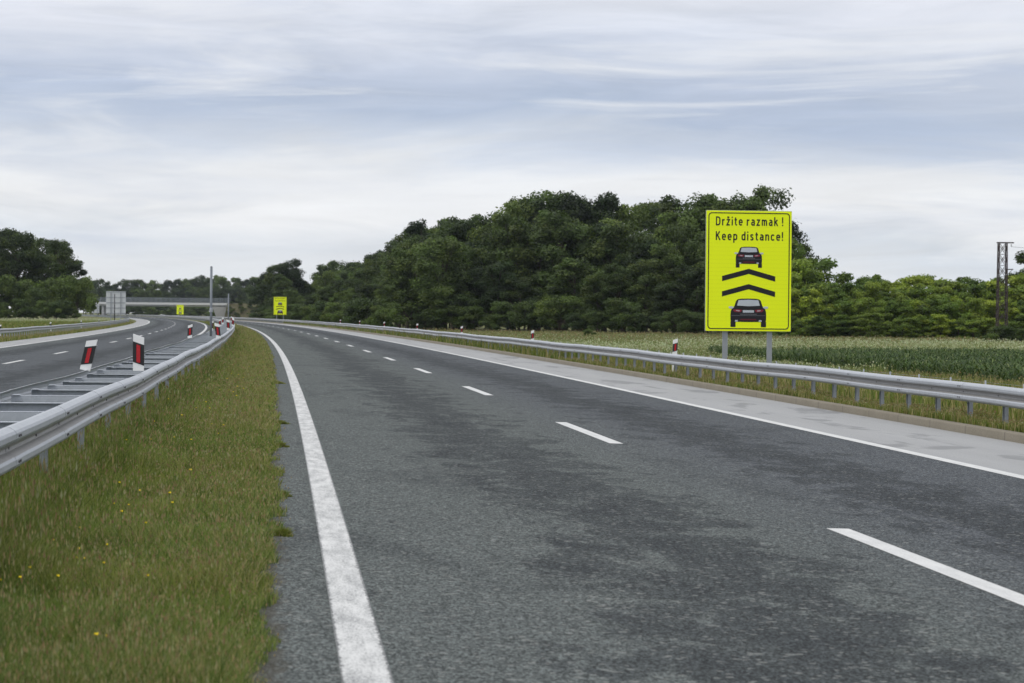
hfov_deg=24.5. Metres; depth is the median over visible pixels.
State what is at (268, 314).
bush
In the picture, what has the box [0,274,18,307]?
bush
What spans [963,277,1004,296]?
young tree
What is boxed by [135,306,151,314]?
bush
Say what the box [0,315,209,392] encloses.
carriageway
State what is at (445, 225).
broadleaf tree
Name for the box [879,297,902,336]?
young tree
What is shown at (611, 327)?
bush
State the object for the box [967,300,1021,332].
young tree
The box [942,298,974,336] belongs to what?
young tree
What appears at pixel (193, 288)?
broadleaf tree
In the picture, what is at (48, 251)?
broadleaf tree
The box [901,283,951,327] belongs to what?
young tree
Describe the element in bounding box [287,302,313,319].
bush
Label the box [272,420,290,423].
weed clump
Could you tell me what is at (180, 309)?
distance sign
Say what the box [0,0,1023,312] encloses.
sky
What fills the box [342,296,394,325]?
bush
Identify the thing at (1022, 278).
young tree
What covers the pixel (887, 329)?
shrub
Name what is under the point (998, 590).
lane markings
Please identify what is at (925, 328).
shrub
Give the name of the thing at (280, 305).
distance sign
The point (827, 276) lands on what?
young tree
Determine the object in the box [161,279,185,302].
broadleaf tree
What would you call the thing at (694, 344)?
meadow grass
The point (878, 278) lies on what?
young tree
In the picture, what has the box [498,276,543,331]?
broadleaf tree
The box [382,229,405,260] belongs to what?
broadleaf tree
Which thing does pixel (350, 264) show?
broadleaf tree
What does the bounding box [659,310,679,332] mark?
bush
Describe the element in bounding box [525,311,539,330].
bush
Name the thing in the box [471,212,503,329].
broadleaf tree
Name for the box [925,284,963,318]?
young tree
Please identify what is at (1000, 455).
shoulder
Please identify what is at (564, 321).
broadleaf tree
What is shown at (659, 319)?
bush
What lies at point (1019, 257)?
broadleaf tree
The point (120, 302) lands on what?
distance sign
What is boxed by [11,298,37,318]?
bush
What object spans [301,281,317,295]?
broadleaf tree
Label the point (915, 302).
young tree
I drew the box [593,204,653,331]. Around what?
broadleaf tree
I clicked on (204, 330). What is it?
edge line
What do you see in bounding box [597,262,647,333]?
broadleaf tree
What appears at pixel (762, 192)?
broadleaf tree
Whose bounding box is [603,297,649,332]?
bush
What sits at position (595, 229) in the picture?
broadleaf tree
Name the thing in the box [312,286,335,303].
broadleaf tree
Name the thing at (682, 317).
bush
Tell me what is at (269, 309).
bush
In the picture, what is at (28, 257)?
broadleaf tree
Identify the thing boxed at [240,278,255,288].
broadleaf tree
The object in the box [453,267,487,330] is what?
broadleaf tree
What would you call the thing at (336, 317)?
bush
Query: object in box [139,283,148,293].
broadleaf tree
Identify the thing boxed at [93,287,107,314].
broadleaf tree
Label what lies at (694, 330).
bush
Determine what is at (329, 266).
broadleaf tree
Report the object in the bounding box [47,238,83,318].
broadleaf tree
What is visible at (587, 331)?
bush
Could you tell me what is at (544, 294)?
broadleaf tree
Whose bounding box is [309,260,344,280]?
broadleaf tree
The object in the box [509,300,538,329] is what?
bush
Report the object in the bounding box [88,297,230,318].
overpass bridge
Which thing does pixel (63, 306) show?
bush
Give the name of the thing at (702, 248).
broadleaf tree
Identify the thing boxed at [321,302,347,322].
bush
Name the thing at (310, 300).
broadleaf tree
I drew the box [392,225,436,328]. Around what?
broadleaf tree
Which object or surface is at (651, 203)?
broadleaf tree
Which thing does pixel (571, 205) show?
broadleaf tree
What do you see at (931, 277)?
young tree
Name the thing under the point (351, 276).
broadleaf tree
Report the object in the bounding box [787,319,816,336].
shrub
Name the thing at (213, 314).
bush
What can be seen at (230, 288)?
broadleaf tree
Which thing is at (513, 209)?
broadleaf tree
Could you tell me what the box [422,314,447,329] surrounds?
bush
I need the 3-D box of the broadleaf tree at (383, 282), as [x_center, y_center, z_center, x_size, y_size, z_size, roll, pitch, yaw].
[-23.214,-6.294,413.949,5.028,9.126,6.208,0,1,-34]
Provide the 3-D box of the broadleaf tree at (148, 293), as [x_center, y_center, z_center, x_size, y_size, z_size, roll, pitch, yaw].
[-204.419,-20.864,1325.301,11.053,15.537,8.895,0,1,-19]
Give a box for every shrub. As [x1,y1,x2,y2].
[772,316,803,336]
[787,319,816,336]
[806,316,834,337]
[823,320,855,337]
[844,315,868,337]
[849,312,892,338]
[879,323,897,337]
[885,317,922,338]
[907,314,939,337]
[918,314,957,338]
[945,318,972,337]
[955,318,991,339]
[975,317,1004,336]
[1006,313,1023,337]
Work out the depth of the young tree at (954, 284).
319.50 m
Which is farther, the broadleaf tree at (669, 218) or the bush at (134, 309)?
the bush at (134, 309)
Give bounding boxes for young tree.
[759,239,837,334]
[761,278,812,335]
[763,256,827,334]
[791,268,828,317]
[791,287,841,335]
[799,267,834,286]
[801,293,838,335]
[817,282,842,302]
[823,300,859,336]
[826,288,852,319]
[830,271,874,298]
[839,280,882,314]
[847,297,875,318]
[850,279,905,324]
[856,298,895,333]
[871,274,889,303]
[876,289,916,328]
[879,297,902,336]
[883,281,910,292]
[888,285,930,312]
[890,298,919,335]
[895,275,934,287]
[899,299,942,332]
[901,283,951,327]
[918,295,961,336]
[919,274,954,295]
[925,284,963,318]
[932,280,968,303]
[933,290,977,318]
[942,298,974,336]
[955,276,977,301]
[957,296,994,336]
[961,283,995,313]
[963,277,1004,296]
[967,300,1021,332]
[972,280,1006,311]
[995,284,1023,317]
[999,275,1023,297]
[999,298,1022,327]
[1004,284,1023,302]
[1008,300,1023,328]
[1016,273,1023,283]
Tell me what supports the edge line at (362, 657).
on the carriageway at (509, 530)
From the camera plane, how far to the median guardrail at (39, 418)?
25.27 m
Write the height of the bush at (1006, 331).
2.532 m
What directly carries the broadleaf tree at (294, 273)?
on the ground at (86, 316)
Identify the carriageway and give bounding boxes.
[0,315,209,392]
[143,316,1023,682]
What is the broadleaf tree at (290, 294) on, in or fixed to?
on the ground at (86, 316)
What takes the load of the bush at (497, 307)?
on the ground at (86, 316)
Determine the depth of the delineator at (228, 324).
111.70 m
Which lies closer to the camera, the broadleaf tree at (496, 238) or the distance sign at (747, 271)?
the distance sign at (747, 271)
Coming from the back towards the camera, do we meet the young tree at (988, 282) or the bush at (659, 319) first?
the bush at (659, 319)
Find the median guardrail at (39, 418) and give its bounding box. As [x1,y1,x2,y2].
[0,314,234,477]
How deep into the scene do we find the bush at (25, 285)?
493.46 m
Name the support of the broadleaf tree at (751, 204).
on the ground at (86, 316)
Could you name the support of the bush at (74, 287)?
on the ground at (86, 316)
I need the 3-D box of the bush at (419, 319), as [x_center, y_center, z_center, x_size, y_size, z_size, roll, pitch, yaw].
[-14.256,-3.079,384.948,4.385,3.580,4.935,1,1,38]
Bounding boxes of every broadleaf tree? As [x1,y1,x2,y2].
[0,227,18,318]
[0,227,47,289]
[6,232,55,285]
[21,238,61,318]
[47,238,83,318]
[47,239,77,319]
[56,262,90,319]
[92,279,115,299]
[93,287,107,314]
[102,289,113,301]
[110,282,128,290]
[117,279,137,315]
[123,290,133,307]
[130,279,145,314]
[130,289,143,310]
[137,289,146,300]
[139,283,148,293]
[145,280,161,296]
[145,291,156,300]
[149,290,161,300]
[160,290,172,307]
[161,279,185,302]
[168,287,180,302]
[174,278,185,302]
[174,287,193,302]
[181,278,192,296]
[185,286,197,302]
[188,274,207,289]
[191,287,209,302]
[195,277,213,295]
[202,285,217,315]
[204,275,225,287]
[204,286,230,302]
[213,276,230,293]
[218,284,234,302]
[223,285,244,302]
[231,278,249,302]
[234,288,247,302]
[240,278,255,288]
[244,292,260,303]
[245,276,258,287]
[245,278,263,317]
[249,272,274,308]
[255,263,295,322]
[269,258,308,296]
[269,274,297,302]
[278,289,298,303]
[283,289,298,302]
[288,277,307,290]
[293,295,304,306]
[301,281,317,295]
[304,291,317,305]
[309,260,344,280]
[311,273,335,282]
[312,270,335,296]
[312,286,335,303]
[315,285,340,302]
[317,260,340,271]
[330,272,349,291]
[334,260,360,272]
[340,262,361,271]
[341,273,357,287]
[341,288,356,301]
[344,271,368,287]
[346,267,354,271]
[348,268,366,287]
[351,284,384,303]
[352,270,377,325]
[356,254,379,269]
[360,259,389,284]
[361,251,390,268]
[367,280,389,297]
[371,265,391,324]
[373,284,401,317]
[374,284,404,303]
[377,241,404,326]
[378,233,424,328]
[379,271,404,327]
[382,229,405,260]
[382,236,405,324]
[384,252,405,327]
[389,242,429,328]
[389,259,426,328]
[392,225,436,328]
[395,218,430,325]
[403,219,463,329]
[406,239,428,329]
[407,253,432,328]
[408,264,447,327]
[409,235,477,329]
[416,237,473,329]
[421,240,486,329]
[425,218,478,234]
[431,220,495,329]
[441,216,478,329]
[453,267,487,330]
[459,215,482,328]
[460,241,497,329]
[466,200,550,329]
[468,260,518,330]
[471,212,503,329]
[473,237,503,330]
[480,212,538,330]
[494,218,580,330]
[496,190,553,330]
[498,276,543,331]
[504,190,571,331]
[526,208,596,330]
[531,284,560,330]
[533,191,627,330]
[539,222,614,331]
[543,257,603,331]
[560,203,588,330]
[571,217,640,331]
[576,203,628,331]
[579,271,616,331]
[583,222,662,332]
[592,232,678,333]
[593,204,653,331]
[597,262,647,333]
[622,258,672,332]
[626,199,658,331]
[633,205,662,331]
[644,243,690,316]
[645,194,722,332]
[648,281,685,329]
[653,209,699,332]
[656,223,705,332]
[659,263,704,333]
[660,193,741,333]
[680,238,710,333]
[684,260,720,333]
[697,238,738,334]
[712,196,773,333]
[728,184,793,333]
[791,238,812,280]
[792,218,820,269]
[1004,250,1023,287]
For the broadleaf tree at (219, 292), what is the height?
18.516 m
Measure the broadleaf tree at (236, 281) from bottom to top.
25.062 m
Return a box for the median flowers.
[0,366,249,648]
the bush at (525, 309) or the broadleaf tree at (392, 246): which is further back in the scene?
the broadleaf tree at (392, 246)
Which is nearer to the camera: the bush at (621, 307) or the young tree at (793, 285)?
the young tree at (793, 285)
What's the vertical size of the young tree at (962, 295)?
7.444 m
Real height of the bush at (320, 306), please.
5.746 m
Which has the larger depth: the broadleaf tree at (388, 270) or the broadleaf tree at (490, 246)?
the broadleaf tree at (388, 270)
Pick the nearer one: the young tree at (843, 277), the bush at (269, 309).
the young tree at (843, 277)
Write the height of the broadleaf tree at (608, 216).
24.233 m
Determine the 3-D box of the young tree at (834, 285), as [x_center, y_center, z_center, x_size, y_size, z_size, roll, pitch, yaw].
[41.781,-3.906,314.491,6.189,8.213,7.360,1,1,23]
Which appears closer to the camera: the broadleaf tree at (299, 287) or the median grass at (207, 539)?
the median grass at (207, 539)
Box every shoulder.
[0,318,148,346]
[173,317,1023,475]
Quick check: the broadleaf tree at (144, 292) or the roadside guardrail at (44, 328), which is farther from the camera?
the broadleaf tree at (144, 292)
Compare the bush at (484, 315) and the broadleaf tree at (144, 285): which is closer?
the bush at (484, 315)
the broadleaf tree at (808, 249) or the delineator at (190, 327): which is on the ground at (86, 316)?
the broadleaf tree at (808, 249)
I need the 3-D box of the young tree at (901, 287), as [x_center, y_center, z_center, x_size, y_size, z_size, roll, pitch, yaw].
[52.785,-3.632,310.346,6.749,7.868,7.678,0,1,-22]
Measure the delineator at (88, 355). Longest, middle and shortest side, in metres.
0.460 x 0.150 x 0.106 m
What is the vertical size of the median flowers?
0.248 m
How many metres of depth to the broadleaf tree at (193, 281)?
1384.73 m
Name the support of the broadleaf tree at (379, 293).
on the ground at (86, 316)
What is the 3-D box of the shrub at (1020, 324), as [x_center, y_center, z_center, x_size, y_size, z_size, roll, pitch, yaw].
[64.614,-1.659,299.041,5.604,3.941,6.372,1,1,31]
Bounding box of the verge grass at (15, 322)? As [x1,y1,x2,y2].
[0,317,134,341]
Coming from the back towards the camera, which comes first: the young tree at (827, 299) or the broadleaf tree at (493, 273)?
the broadleaf tree at (493, 273)
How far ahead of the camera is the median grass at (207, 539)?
14.82 m
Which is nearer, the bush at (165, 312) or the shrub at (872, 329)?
the shrub at (872, 329)
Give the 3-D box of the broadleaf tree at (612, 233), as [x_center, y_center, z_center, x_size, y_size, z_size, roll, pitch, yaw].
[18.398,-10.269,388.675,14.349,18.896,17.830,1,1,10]
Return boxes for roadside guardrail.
[0,314,129,337]
[137,315,1023,423]
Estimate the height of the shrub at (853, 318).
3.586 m
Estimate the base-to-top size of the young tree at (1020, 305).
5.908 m
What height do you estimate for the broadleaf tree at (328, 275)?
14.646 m
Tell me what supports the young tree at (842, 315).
on the ground at (86, 316)
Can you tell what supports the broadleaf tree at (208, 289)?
on the ground at (86, 316)
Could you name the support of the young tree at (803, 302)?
on the ground at (86, 316)
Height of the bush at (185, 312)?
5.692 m
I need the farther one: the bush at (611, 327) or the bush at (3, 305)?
the bush at (3, 305)
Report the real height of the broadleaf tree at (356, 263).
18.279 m
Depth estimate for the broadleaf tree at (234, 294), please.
1331.99 m
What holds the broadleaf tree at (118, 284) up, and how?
on the ground at (86, 316)
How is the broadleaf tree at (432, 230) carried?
on the ground at (86, 316)
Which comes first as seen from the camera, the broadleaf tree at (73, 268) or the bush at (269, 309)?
the broadleaf tree at (73, 268)
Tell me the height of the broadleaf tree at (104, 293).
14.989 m
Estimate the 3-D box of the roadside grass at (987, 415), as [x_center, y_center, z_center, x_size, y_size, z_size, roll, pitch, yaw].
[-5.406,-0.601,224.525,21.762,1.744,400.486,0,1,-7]
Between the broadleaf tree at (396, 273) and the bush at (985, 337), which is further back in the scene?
the broadleaf tree at (396, 273)
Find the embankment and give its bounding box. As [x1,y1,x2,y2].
[224,303,263,320]
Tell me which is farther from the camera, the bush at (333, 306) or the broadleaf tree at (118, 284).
the broadleaf tree at (118, 284)
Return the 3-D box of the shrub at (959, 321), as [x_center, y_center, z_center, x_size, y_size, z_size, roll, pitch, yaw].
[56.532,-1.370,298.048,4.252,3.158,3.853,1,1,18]
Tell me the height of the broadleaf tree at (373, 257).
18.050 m
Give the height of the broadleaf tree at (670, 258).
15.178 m
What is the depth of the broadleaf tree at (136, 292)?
1337.99 m
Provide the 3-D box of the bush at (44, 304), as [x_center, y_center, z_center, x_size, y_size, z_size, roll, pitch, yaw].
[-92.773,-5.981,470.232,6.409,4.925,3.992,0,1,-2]
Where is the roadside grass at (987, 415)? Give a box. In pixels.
[283,320,1023,432]
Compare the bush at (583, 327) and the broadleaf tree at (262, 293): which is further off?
the broadleaf tree at (262, 293)
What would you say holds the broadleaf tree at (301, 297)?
on the ground at (86, 316)
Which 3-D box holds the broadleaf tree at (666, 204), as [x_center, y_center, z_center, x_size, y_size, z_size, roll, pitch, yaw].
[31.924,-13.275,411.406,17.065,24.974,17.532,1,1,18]
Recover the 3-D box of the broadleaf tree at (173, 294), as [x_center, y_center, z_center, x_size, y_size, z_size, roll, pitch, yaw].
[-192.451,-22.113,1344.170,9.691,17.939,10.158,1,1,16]
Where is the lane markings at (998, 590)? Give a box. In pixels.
[244,322,1023,605]
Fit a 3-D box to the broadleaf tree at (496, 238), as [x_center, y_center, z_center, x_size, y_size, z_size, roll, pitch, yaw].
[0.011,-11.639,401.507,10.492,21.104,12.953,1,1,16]
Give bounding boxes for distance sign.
[92,304,98,316]
[106,291,125,320]
[177,305,183,315]
[274,297,286,319]
[705,210,791,362]
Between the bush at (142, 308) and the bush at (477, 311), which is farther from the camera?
the bush at (142, 308)
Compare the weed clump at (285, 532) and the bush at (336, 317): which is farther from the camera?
the bush at (336, 317)
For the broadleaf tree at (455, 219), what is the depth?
452.43 m
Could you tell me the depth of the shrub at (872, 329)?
295.72 m
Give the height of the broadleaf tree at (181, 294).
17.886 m
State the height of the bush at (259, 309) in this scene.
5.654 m
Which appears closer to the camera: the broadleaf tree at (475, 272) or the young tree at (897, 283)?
the young tree at (897, 283)
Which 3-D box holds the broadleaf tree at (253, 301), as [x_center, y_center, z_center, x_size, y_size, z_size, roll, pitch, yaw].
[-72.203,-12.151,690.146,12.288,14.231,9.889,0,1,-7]
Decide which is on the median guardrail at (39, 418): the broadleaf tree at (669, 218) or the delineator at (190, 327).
the delineator at (190, 327)
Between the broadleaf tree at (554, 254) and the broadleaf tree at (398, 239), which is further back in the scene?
the broadleaf tree at (398, 239)
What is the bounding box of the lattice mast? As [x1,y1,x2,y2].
[995,242,1013,338]
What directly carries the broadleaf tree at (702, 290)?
on the ground at (86, 316)
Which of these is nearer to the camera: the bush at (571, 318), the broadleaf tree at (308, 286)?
the bush at (571, 318)
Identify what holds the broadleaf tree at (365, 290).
on the ground at (86, 316)
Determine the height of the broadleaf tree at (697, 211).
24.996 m
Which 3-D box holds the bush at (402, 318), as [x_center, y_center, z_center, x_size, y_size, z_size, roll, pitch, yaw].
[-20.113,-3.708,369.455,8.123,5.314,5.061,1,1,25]
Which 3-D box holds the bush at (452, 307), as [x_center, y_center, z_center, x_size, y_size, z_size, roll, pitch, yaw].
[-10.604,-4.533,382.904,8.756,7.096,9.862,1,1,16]
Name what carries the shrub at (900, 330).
on the ground at (86, 316)
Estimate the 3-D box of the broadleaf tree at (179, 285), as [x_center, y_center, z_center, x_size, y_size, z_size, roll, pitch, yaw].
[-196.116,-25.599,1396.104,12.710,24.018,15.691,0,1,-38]
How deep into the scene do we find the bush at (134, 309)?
1118.65 m
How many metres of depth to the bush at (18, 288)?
490.32 m
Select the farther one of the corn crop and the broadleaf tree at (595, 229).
the broadleaf tree at (595, 229)
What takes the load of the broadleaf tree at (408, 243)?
on the ground at (86, 316)
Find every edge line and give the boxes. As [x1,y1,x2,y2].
[0,318,149,347]
[133,316,206,334]
[238,324,393,682]
[268,323,1023,478]
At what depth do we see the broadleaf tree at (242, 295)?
1327.81 m
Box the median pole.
[209,266,212,335]
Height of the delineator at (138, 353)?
0.500 m
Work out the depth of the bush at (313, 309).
479.58 m
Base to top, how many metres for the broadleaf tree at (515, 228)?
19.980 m
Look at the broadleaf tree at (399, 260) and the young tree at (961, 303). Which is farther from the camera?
the broadleaf tree at (399, 260)
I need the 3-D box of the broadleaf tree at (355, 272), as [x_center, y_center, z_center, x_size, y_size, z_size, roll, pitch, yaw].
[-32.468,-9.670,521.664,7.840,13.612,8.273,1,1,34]
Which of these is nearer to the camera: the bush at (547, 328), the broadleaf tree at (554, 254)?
the bush at (547, 328)
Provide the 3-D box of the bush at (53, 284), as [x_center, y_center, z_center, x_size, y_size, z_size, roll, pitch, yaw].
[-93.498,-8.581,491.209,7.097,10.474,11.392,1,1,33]
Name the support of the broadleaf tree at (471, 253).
on the ground at (86, 316)
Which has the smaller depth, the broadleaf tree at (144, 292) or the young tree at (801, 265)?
the young tree at (801, 265)
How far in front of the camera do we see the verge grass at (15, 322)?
290.86 m
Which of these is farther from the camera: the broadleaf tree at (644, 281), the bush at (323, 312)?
the bush at (323, 312)
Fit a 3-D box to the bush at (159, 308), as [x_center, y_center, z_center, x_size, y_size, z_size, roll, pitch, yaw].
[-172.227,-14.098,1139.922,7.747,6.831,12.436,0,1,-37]
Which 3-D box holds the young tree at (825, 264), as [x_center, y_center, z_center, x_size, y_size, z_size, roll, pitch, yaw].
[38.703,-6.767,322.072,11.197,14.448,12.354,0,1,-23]
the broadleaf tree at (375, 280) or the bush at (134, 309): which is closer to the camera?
the broadleaf tree at (375, 280)
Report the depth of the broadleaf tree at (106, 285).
1379.18 m
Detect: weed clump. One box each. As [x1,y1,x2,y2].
[270,526,293,536]
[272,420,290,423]
[274,442,289,446]
[279,490,292,496]
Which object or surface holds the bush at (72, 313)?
on the ground at (86, 316)
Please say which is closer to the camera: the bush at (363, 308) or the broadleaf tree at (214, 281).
the bush at (363, 308)
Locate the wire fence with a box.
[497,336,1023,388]
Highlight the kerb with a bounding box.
[142,316,1023,443]
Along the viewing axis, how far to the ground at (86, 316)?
466.40 m
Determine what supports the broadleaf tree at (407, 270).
on the ground at (86, 316)
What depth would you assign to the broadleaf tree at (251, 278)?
1375.05 m
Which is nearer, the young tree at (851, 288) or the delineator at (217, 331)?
the delineator at (217, 331)
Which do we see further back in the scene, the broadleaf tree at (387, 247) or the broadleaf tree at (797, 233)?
the broadleaf tree at (387, 247)
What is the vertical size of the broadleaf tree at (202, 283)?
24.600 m
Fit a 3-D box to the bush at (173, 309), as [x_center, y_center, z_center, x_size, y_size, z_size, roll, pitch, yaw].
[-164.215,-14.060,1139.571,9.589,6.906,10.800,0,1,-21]
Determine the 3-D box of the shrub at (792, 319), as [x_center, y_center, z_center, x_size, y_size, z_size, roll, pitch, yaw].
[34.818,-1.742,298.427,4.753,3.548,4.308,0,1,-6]
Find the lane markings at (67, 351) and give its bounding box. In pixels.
[2,317,175,363]
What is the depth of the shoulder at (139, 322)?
176.81 m
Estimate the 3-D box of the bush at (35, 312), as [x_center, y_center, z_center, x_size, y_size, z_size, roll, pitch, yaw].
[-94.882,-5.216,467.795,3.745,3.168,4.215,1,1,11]
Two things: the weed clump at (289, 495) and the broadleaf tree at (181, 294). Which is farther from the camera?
the broadleaf tree at (181, 294)
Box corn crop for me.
[705,343,1023,383]
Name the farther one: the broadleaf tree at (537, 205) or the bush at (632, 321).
the broadleaf tree at (537, 205)
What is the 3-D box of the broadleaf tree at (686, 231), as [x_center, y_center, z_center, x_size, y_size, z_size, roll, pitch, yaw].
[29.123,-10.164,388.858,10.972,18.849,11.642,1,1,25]
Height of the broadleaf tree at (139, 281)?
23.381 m
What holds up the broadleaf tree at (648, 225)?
on the ground at (86, 316)
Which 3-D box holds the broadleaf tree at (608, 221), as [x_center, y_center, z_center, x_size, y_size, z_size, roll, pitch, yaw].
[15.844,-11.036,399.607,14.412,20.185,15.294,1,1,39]
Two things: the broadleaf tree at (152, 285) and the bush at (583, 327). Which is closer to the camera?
the bush at (583, 327)
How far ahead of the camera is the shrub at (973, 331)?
296.10 m
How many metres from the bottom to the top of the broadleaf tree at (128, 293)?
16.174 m
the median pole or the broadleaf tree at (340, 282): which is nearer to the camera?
the median pole
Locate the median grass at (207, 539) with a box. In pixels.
[0,320,290,682]
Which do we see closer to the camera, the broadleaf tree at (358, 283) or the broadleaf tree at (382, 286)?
the broadleaf tree at (382, 286)
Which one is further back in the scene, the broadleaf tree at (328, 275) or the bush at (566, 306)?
the broadleaf tree at (328, 275)
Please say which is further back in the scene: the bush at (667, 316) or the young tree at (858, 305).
the bush at (667, 316)
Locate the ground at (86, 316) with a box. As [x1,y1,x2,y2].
[4,312,1022,658]
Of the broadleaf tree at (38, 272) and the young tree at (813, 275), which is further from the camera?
the broadleaf tree at (38, 272)
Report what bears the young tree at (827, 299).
on the ground at (86, 316)
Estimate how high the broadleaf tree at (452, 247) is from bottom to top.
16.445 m
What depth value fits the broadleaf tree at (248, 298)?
1319.35 m
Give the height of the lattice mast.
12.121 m
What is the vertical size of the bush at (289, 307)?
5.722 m
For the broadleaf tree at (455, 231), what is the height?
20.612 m
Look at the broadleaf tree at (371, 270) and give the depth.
479.00 m
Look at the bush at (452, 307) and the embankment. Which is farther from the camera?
the embankment
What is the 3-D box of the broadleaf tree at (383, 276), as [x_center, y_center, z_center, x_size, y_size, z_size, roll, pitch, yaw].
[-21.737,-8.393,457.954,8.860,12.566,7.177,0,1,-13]
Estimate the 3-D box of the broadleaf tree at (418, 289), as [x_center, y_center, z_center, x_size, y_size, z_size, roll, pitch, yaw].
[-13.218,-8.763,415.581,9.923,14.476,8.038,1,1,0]
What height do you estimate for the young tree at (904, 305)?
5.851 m
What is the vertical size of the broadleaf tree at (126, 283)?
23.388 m
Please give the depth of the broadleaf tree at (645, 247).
386.32 m
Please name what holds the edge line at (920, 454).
on the carriageway at (509, 530)
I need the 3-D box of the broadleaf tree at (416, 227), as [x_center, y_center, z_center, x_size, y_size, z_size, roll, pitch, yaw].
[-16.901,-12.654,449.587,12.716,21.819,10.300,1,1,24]
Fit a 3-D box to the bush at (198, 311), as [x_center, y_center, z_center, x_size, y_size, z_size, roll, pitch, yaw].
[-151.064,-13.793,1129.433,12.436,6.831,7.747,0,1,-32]
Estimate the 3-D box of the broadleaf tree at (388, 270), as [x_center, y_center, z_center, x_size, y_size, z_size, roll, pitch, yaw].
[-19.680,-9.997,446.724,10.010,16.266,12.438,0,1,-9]
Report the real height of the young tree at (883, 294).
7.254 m
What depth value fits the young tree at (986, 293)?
311.18 m
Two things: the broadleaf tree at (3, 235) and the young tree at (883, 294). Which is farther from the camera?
the broadleaf tree at (3, 235)
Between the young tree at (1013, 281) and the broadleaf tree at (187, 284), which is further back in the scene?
the broadleaf tree at (187, 284)
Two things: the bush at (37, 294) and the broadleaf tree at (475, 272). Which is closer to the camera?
the broadleaf tree at (475, 272)
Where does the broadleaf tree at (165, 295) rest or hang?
on the ground at (86, 316)
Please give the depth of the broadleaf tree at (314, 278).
650.15 m
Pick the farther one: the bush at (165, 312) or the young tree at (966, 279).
the bush at (165, 312)
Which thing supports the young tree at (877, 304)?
on the ground at (86, 316)
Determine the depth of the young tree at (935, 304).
300.80 m
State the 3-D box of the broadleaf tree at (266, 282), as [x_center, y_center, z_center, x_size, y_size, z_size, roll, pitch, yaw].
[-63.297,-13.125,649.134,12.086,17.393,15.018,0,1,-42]
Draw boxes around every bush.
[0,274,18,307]
[0,283,27,315]
[0,302,9,317]
[0,309,15,318]
[10,277,49,306]
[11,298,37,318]
[24,308,44,318]
[26,286,51,317]
[33,300,61,318]
[42,300,72,318]
[46,277,85,310]
[53,272,99,317]
[64,306,81,319]
[127,306,143,314]
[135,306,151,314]
[144,307,160,314]
[153,306,164,316]
[158,310,172,314]
[167,306,176,314]
[175,308,188,315]
[183,307,196,315]
[187,307,207,315]
[205,311,215,316]
[249,304,273,321]
[257,307,273,321]
[264,311,275,321]
[270,304,292,319]
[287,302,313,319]
[298,306,314,320]
[308,301,353,321]
[309,302,329,320]
[318,302,354,322]
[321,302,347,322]
[326,311,347,322]
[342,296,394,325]
[364,305,397,326]
[368,301,408,324]
[411,312,432,329]
[421,292,474,329]
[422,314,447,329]
[448,306,476,329]
[463,306,484,329]
[475,312,495,329]
[479,314,508,330]
[482,299,534,330]
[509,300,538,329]
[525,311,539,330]
[532,295,586,331]
[535,316,557,330]
[560,312,586,329]
[570,311,596,330]
[582,329,596,335]
[583,310,610,331]
[601,313,620,331]
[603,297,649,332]
[618,312,650,333]
[636,316,657,331]
[650,316,673,333]
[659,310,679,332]
[672,308,704,332]
[688,312,704,332]
[693,311,715,333]
[979,333,999,342]
[986,325,1016,341]
[1013,328,1023,340]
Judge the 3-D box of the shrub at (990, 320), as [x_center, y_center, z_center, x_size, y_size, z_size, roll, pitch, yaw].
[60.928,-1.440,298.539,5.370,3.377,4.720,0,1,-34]
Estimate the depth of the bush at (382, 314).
351.50 m
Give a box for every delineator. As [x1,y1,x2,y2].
[80,340,97,370]
[133,334,143,370]
[187,324,192,337]
[214,323,220,338]
[227,320,229,329]
[672,339,677,372]
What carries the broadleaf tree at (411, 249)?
on the ground at (86, 316)
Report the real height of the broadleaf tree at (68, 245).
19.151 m
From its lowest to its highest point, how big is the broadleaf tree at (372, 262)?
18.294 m
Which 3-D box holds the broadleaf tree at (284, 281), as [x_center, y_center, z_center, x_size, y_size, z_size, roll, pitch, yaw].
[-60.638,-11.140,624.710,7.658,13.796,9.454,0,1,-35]
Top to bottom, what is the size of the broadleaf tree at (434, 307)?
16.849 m
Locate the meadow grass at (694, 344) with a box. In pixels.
[418,327,1023,373]
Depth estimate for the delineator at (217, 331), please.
73.73 m
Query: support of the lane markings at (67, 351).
on the carriageway at (41, 362)
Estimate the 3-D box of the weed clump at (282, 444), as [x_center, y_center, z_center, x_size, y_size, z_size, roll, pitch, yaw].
[-2.710,1.190,27.285,0.254,0.081,0.280,0,1,-28]
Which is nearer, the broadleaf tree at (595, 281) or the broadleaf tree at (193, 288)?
the broadleaf tree at (595, 281)
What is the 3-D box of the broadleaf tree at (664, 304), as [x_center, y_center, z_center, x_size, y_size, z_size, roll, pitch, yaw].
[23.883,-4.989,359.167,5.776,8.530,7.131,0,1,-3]
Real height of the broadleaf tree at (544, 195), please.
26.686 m
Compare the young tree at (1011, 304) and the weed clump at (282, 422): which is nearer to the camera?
the weed clump at (282, 422)
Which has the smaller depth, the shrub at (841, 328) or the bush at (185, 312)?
the shrub at (841, 328)
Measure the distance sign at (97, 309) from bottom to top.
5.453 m
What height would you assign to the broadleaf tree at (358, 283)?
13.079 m
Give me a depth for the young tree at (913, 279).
317.91 m

